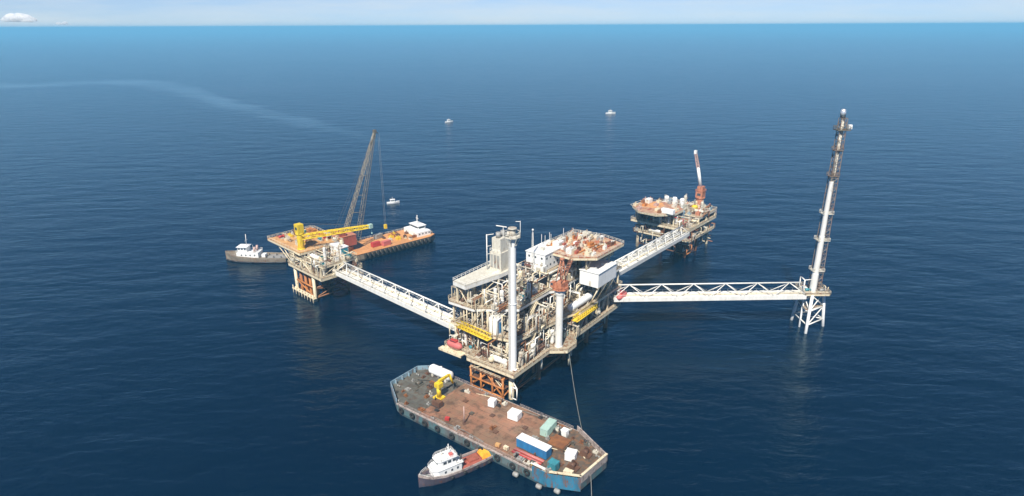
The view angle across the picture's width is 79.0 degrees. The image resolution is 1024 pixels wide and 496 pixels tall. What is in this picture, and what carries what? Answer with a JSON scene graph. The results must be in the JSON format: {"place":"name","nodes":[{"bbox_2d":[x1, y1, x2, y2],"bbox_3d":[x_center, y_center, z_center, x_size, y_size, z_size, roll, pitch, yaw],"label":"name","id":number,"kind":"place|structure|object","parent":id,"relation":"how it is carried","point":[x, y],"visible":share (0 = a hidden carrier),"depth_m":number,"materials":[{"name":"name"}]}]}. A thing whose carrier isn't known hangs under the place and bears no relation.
{"place":"outdoors","nodes":[
{"label":"outdoors","id":0,"kind":"place"},
{"bbox_2d":[431,396,443,408],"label":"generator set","id":1,"kind":"object","parent":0,"point":[437,403],"visible":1,"depth_m":200.13,"materials":[{"name":"brown metal"}]},
{"bbox_2d":[486,230,508,271],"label":"exhaust tower","id":2,"kind":"structure","parent":0,"point":[499,257],"depth_m":224.31,"materials":[{"name":"white metal"}]},
{"bbox_2d":[0,26,1023,495],"bbox_3d":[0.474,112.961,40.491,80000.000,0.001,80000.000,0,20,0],"label":"sea","id":3,"kind":"structure","parent":0,"point":[154,340],"depth_m":359.96,"materials":[{"name":"blue liquid"}]},
{"bbox_2d":[225,234,290,262],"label":"tug","id":4,"kind":"object","parent":3,"relation":"on","point":[244,253],"visible":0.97,"depth_m":334.60,"materials":[{"name":"white metal"}]},
{"bbox_2d":[267,226,363,302],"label":"wellhead platform","id":5,"kind":"structure","parent":3,"relation":"in","point":[316,259],"depth_m":290.14,"materials":[{"name":"beige metal"}]},
{"bbox_2d":[306,227,316,234],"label":"shipping container","id":6,"kind":"object","parent":5,"relation":"on","point":[311,228],"visible":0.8,"depth_m":309.22,"materials":[{"name":"orange metal"}]},
{"bbox_2d":[294,223,372,249],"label":"pedestal crane","id":7,"kind":"object","parent":5,"relation":"on","point":[299,232],"visible":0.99,"depth_m":288.02,"materials":[{"name":"yellow metal"}]},
{"bbox_2d":[330,241,348,256],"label":"white cabin","id":8,"kind":"object","parent":5,"relation":"on","point":[342,249],"visible":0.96,"depth_m":289.49,"materials":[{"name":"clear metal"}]},
{"bbox_2d":[335,261,459,330],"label":"truss bridge","id":9,"kind":"structure","parent":5,"relation":"attached to","point":[432,312],"depth_m":253.71,"materials":[{"name":"white metal"}]},
{"bbox_2d":[351,217,434,261],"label":"derrick barge","id":10,"kind":"object","parent":3,"relation":"on","point":[416,233],"visible":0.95,"depth_m":356.51,"materials":[{"name":"metal"}]},
{"bbox_2d":[332,130,386,251],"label":"derrick crane","id":11,"kind":"object","parent":10,"relation":"on","point":[350,239],"visible":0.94,"depth_m":340.28,"materials":[{"name":"metal"}]},
{"bbox_2d":[370,240,380,247],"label":"shipping container","id":12,"kind":"object","parent":10,"relation":"on","point":[375,243],"visible":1,"depth_m":345.66,"materials":[{"name":"red metal"}]},
{"bbox_2d":[373,233,382,239],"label":"shipping container","id":13,"kind":"object","parent":10,"relation":"on","point":[377,236],"visible":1,"depth_m":358.54,"materials":[{"name":"white metal"}]},
{"bbox_2d":[381,239,390,245],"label":"shipping container","id":14,"kind":"object","parent":10,"relation":"on","point":[385,242],"visible":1,"depth_m":347.69,"materials":[{"name":"red metal"}]},
{"bbox_2d":[387,199,399,203],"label":"boat","id":15,"kind":"object","parent":3,"relation":"on","point":[392,201],"visible":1,"depth_m":444.51,"materials":[{"name":"white metal"}]},
{"bbox_2d":[418,444,492,486],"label":"supply boat","id":16,"kind":"object","parent":3,"relation":"on","point":[447,465],"visible":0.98,"depth_m":173.24,"materials":[{"name":"white metal"}]},
{"bbox_2d":[476,449,490,458],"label":"covered cargo","id":17,"kind":"object","parent":16,"relation":"on","point":[482,454],"visible":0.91,"depth_m":180.47},
{"bbox_2d":[390,365,607,493],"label":"work barge","id":18,"kind":"object","parent":3,"relation":"on","point":[414,392],"visible":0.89,"depth_m":190.58,"materials":[{"name":"metal"}]},
{"bbox_2d":[429,364,453,380],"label":"horizontal tank","id":19,"kind":"object","parent":18,"relation":"on","point":[438,371],"visible":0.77,"depth_m":215.45,"materials":[{"name":"white metal"}]},
{"bbox_2d":[433,373,453,399],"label":"deck crane","id":20,"kind":"object","parent":18,"relation":"on","point":[438,385],"visible":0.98,"depth_m":204.13,"materials":[{"name":"yellow metal"}]},
{"bbox_2d":[462,406,465,424],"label":"deck post","id":21,"kind":"object","parent":18,"relation":"on","point":[464,423],"visible":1,"depth_m":190.94,"materials":[{"name":"beige metal"}]},
{"bbox_2d":[487,397,496,407],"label":"storage box","id":22,"kind":"object","parent":18,"relation":"on","point":[492,402],"visible":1,"depth_m":199.65,"materials":[{"name":"white metal"}]},
{"bbox_2d":[495,442,500,447],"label":"pallet load","id":23,"kind":"object","parent":18,"relation":"on","point":[497,445],"visible":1,"depth_m":180.86},
{"bbox_2d":[503,445,509,450],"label":"pallet load","id":24,"kind":"object","parent":18,"relation":"on","point":[505,447],"visible":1,"depth_m":179.69},
{"bbox_2d":[507,407,521,421],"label":"storage box","id":25,"kind":"object","parent":18,"relation":"on","point":[514,414],"visible":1,"depth_m":193.19,"materials":[{"name":"white metal"}]},
{"bbox_2d":[511,447,544,464],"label":"pipe bundle","id":26,"kind":"object","parent":18,"relation":"on","point":[524,454],"visible":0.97,"depth_m":176.53,"materials":[{"name":"red metal"}]},
{"bbox_2d":[516,433,551,459],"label":"shipping container","id":27,"kind":"object","parent":18,"relation":"on","point":[532,445],"visible":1,"depth_m":177.76,"materials":[{"name":"blue metal"}]},
{"bbox_2d":[530,462,544,470],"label":"gangway plank","id":28,"kind":"object","parent":18,"relation":"on","point":[539,466],"visible":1,"depth_m":172.69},
{"bbox_2d":[540,417,556,436],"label":"shipping container","id":29,"kind":"object","parent":18,"relation":"on","point":[548,426],"visible":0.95,"depth_m":186.40,"materials":[{"name":"green metal"}]},
{"bbox_2d":[547,458,559,470],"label":"storage box","id":30,"kind":"object","parent":18,"relation":"on","point":[553,463],"visible":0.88,"depth_m":170.75,"materials":[{"name":"teal metal"}]},
{"bbox_2d":[547,434,571,451],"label":"steel plates","id":31,"kind":"object","parent":18,"relation":"on","point":[559,443],"visible":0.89,"depth_m":181.18,"materials":[{"name":"brown metal"}]},
{"bbox_2d":[561,427,568,436],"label":"storage box","id":32,"kind":"object","parent":18,"relation":"on","point":[564,431],"visible":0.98,"depth_m":185.36,"materials":[{"name":"white metal"}]},
{"bbox_2d":[563,467,573,476],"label":"storage box","id":33,"kind":"object","parent":18,"relation":"on","point":[566,470],"visible":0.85,"depth_m":169.24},
{"bbox_2d":[564,447,577,461],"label":"storage box","id":34,"kind":"object","parent":18,"relation":"on","point":[570,454],"visible":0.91,"depth_m":174.76,"materials":[{"name":"white metal"}]},
{"bbox_2d":[439,252,621,400],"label":"production platform","id":35,"kind":"structure","parent":3,"relation":"in","point":[536,306],"depth_m":220.52,"materials":[{"name":"beige metal"}]},
{"bbox_2d":[447,334,462,349],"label":"lifeboat","id":36,"kind":"object","parent":35,"relation":"on","point":[454,343],"visible":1,"depth_m":219.16,"materials":[{"name":"red plastic"}]},
{"bbox_2d":[456,320,491,340],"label":"yellow gangway","id":37,"kind":"object","parent":35,"relation":"attached to","point":[465,328],"visible":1,"depth_m":214.47,"materials":[{"name":"yellow metal"}]},
{"bbox_2d":[489,312,501,334],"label":"storage tank","id":38,"kind":"object","parent":35,"relation":"on","point":[499,328],"visible":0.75,"depth_m":212.31,"materials":[{"name":"white metal"}]},
{"bbox_2d":[496,221,520,371],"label":"vent stack","id":39,"kind":"object","parent":35,"relation":"on","point":[511,235],"visible":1,"depth_m":197.16,"materials":[{"name":"white metal"}]},
{"bbox_2d":[531,229,533,267],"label":"lattice mast","id":40,"kind":"object","parent":35,"relation":"on","point":[532,259],"visible":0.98,"depth_m":228.46,"materials":[{"name":"white metal"}]},
{"bbox_2d":[525,232,567,269],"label":"accommodation block","id":41,"kind":"structure","parent":35,"relation":"on","point":[543,253],"depth_m":232.15,"materials":[{"name":"white metal"}]},
{"bbox_2d":[550,239,580,346],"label":"pedestal crane","id":42,"kind":"object","parent":35,"relation":"on","point":[559,287],"visible":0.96,"depth_m":215.36,"materials":[{"name":"white metal"}]},
{"bbox_2d":[569,353,581,428],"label":"mooring rope","id":43,"kind":"object","parent":35,"relation":"hanging from","point":[574,390],"visible":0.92,"depth_m":206.99,"materials":[{"name":"grey"}]},
{"bbox_2d":[567,292,592,310],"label":"surge vessel","id":44,"kind":"object","parent":35,"relation":"on","point":[580,301],"visible":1,"depth_m":231.69,"materials":[{"name":"white metal"}]},
{"bbox_2d":[544,228,623,269],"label":"top deck","id":45,"kind":"structure","parent":35,"relation":"on","point":[592,246],"depth_m":237.04,"materials":[{"name":"metal"}]},
{"bbox_2d":[572,302,597,321],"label":"yellow gangway","id":46,"kind":"object","parent":35,"relation":"attached to","point":[585,314],"visible":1,"depth_m":230.17,"materials":[{"name":"yellow metal"}]},
{"bbox_2d":[579,259,616,287],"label":"white cabin","id":47,"kind":"object","parent":35,"relation":"on","point":[599,273],"visible":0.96,"depth_m":232.35,"materials":[{"name":"white metal"}]},
{"bbox_2d":[614,287,626,299],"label":"lifeboat","id":48,"kind":"object","parent":35,"relation":"hanging from","point":[623,294],"visible":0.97,"depth_m":250.64,"materials":[{"name":"red plastic"}]},
{"bbox_2d":[614,225,689,278],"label":"truss bridge","id":49,"kind":"structure","parent":35,"relation":"attached to","point":[640,256],"depth_m":294.08,"materials":[{"name":"white metal"}]},
{"bbox_2d":[611,282,806,301],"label":"truss bridge","id":50,"kind":"structure","parent":35,"relation":"attached to","point":[717,295],"depth_m":251.94,"materials":[{"name":"white metal"}]},
{"bbox_2d":[631,194,716,257],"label":"platform","id":51,"kind":"structure","parent":3,"relation":"in","point":[696,222],"depth_m":345.48,"materials":[{"name":"beige metal"}]},
{"bbox_2d":[632,196,685,224],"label":"helideck","id":52,"kind":"object","parent":51,"relation":"on","point":[653,208],"visible":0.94,"depth_m":344.35,"materials":[{"name":"metal"}]},
{"bbox_2d":[645,197,652,203],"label":"shipping container","id":53,"kind":"object","parent":52,"relation":"on","point":[648,200],"visible":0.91,"depth_m":352.16,"materials":[{"name":"white metal"}]},
{"bbox_2d":[661,207,674,214],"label":"shipping container","id":54,"kind":"object","parent":52,"relation":"on","point":[668,211],"visible":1,"depth_m":331.65,"materials":[{"name":"white metal"}]},
{"bbox_2d":[678,210,684,218],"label":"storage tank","id":55,"kind":"object","parent":51,"relation":"on","point":[681,214],"visible":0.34,"depth_m":343.55,"materials":[{"name":"grey metal"}]},
{"bbox_2d":[694,150,706,206],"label":"pedestal crane","id":56,"kind":"object","parent":51,"relation":"on","point":[700,190],"visible":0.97,"depth_m":351.50,"materials":[{"name":"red metal"}]},
{"bbox_2d":[790,276,830,333],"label":"flare platform","id":57,"kind":"structure","parent":3,"relation":"in","point":[808,307],"depth_m":256.29,"materials":[{"name":"white metal"}]},
{"bbox_2d":[808,109,852,292],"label":"flare tower","id":58,"kind":"structure","parent":57,"relation":"on","point":[817,268],"depth_m":242.22,"materials":[{"name":"metal"}]},
{"bbox_2d":[0,0,1023,29],"label":"sky","id":59,"kind":"structure","parent":0,"point":[14,14],"materials":[{"name":"blue"}]}
]}

